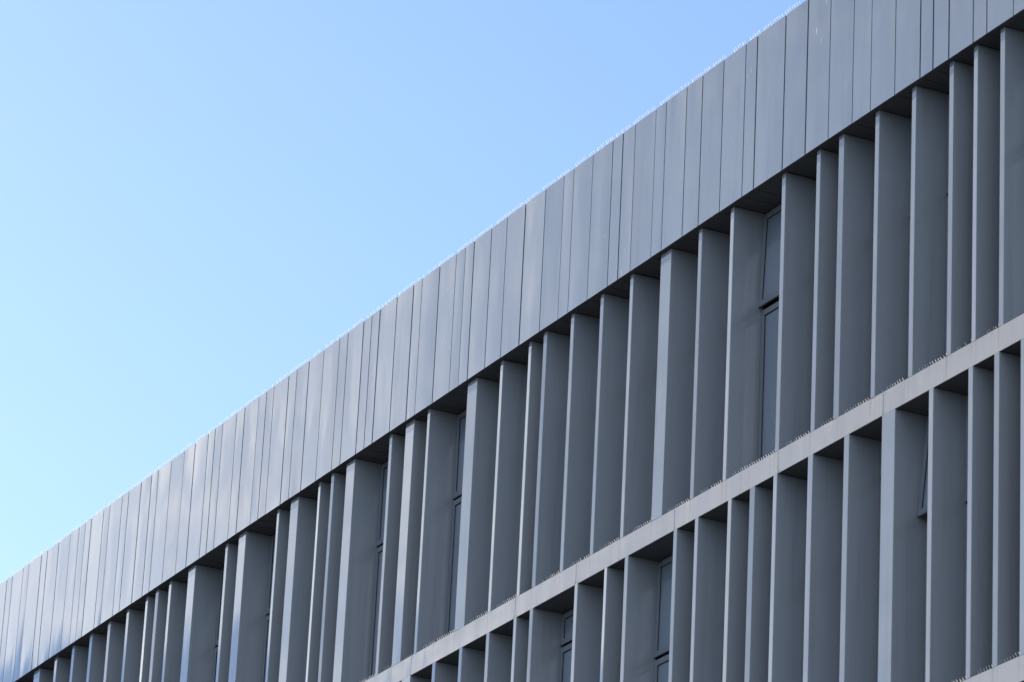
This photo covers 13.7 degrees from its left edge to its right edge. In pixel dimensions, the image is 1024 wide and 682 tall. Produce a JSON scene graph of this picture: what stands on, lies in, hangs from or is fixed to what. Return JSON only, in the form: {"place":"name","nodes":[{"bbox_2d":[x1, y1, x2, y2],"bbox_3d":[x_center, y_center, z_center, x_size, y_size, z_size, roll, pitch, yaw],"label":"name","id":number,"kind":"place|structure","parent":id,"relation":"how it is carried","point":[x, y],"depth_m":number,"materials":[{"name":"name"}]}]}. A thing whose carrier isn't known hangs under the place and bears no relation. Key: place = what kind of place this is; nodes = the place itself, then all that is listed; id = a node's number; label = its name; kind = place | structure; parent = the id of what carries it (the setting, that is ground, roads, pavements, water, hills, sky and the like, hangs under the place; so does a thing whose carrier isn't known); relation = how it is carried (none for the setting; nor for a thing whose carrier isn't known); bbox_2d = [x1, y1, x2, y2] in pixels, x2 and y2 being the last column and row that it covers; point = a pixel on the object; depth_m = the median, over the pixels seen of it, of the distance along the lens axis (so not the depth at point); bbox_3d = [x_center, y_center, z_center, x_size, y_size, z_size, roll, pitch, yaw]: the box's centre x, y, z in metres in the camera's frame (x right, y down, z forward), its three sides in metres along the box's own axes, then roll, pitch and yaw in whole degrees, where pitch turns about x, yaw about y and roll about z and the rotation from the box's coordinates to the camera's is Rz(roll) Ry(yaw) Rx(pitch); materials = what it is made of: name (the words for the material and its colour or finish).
{"place":"outdoors","nodes":[
{"label":"outdoors","id":0,"kind":"place"},
{"bbox_2d":[0,0,805,584],"label":"sky","id":1,"kind":"structure","parent":0,"point":[198,198],"materials":[{"name":"blue"}]},
{"bbox_2d":[0,0,1023,681],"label":"office building","id":2,"kind":"structure","parent":0,"point":[784,232],"depth_m":53.65,"materials":[{"name":"grey metal"}]},
{"bbox_2d":[212,568,223,681],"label":"window","id":3,"kind":"structure","parent":2,"relation":"in","point":[221,571],"depth_m":66.99,"materials":[{"name":"black glass"}]},
{"bbox_2d":[261,534,275,681],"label":"window","id":4,"kind":"structure","parent":2,"relation":"in","point":[272,550],"depth_m":65.25,"materials":[{"name":"black glass"}]},
{"bbox_2d":[368,461,387,678],"bbox_3d":[-1.696,3.301,61.311,0.075,3.584,1.171,13,-24,-24],"label":"window","id":5,"kind":"structure","parent":2,"relation":"in","point":[384,467],"depth_m":61.74,"materials":[{"name":"black glass"}]},
{"bbox_2d":[445,410,466,635],"bbox_3d":[-0.557,2.537,59.213,0.075,3.584,1.186,13,-24,-24],"label":"window","id":6,"kind":"structure","parent":2,"relation":"in","point":[461,418],"depth_m":59.64,"materials":[{"name":"black glass"}]},
{"bbox_2d":[559,609,573,681],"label":"window","id":7,"kind":"structure","parent":2,"relation":"in","point":[566,618],"depth_m":55.67,"materials":[{"name":"grey glass"}]},
{"bbox_2d":[653,555,672,681],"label":"window","id":8,"kind":"structure","parent":2,"relation":"in","point":[661,635],"depth_m":53.36,"materials":[{"name":"grey glass"}]},
{"bbox_2d":[757,204,781,461],"bbox_3d":[3.322,-0.082,52.024,0.123,3.584,1.166,13,-24,-24],"label":"window","id":9,"kind":"structure","parent":2,"relation":"in","point":[769,283],"depth_m":52.39,"materials":[{"name":"grey glass"}]},
{"bbox_2d":[810,194,815,432],"bbox_3d":[3.794,-0.398,51.155,0.028,3.564,0.726,13,-24,-24],"label":"window","id":10,"kind":"structure","parent":2,"relation":"in","point":[815,194],"depth_m":51.50,"materials":[{"name":"black glass"}]},
{"bbox_2d":[870,143,874,398],"bbox_3d":[4.407,-0.809,50.026,0.028,3.564,0.704,13,-24,-24],"label":"window","id":11,"kind":"structure","parent":2,"relation":"in","point":[874,143],"depth_m":50.36,"materials":[{"name":"black glass"}]},
{"bbox_2d":[876,442,881,681],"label":"window","id":12,"kind":"structure","parent":2,"relation":"in","point":[881,442],"depth_m":48.78,"materials":[{"name":"black glass"}]},
{"bbox_2d":[906,119,911,378],"bbox_3d":[4.773,-1.054,49.353,0.028,3.564,0.710,13,-24,-24],"label":"window","id":13,"kind":"structure","parent":2,"relation":"in","point":[910,119],"depth_m":49.67,"materials":[{"name":"black glass"}]},
{"bbox_2d":[917,417,928,681],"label":"window","id":14,"kind":"structure","parent":2,"relation":"in","point":[922,509],"depth_m":48.02,"materials":[{"name":"black glass"}]},
{"bbox_2d":[944,95,948,356],"bbox_3d":[5.139,-1.299,48.679,0.028,3.564,0.705,13,-24,-24],"label":"window","id":15,"kind":"structure","parent":2,"relation":"in","point":[947,168],"depth_m":48.96,"materials":[{"name":"black glass"}]},
{"bbox_2d":[963,395,967,679],"bbox_3d":[5.161,2.164,46.889,0.028,3.544,0.707,13,-24,-24],"label":"window","id":16,"kind":"structure","parent":2,"relation":"in","point":[966,399],"depth_m":47.18,"materials":[{"name":"black glass"}]}
]}

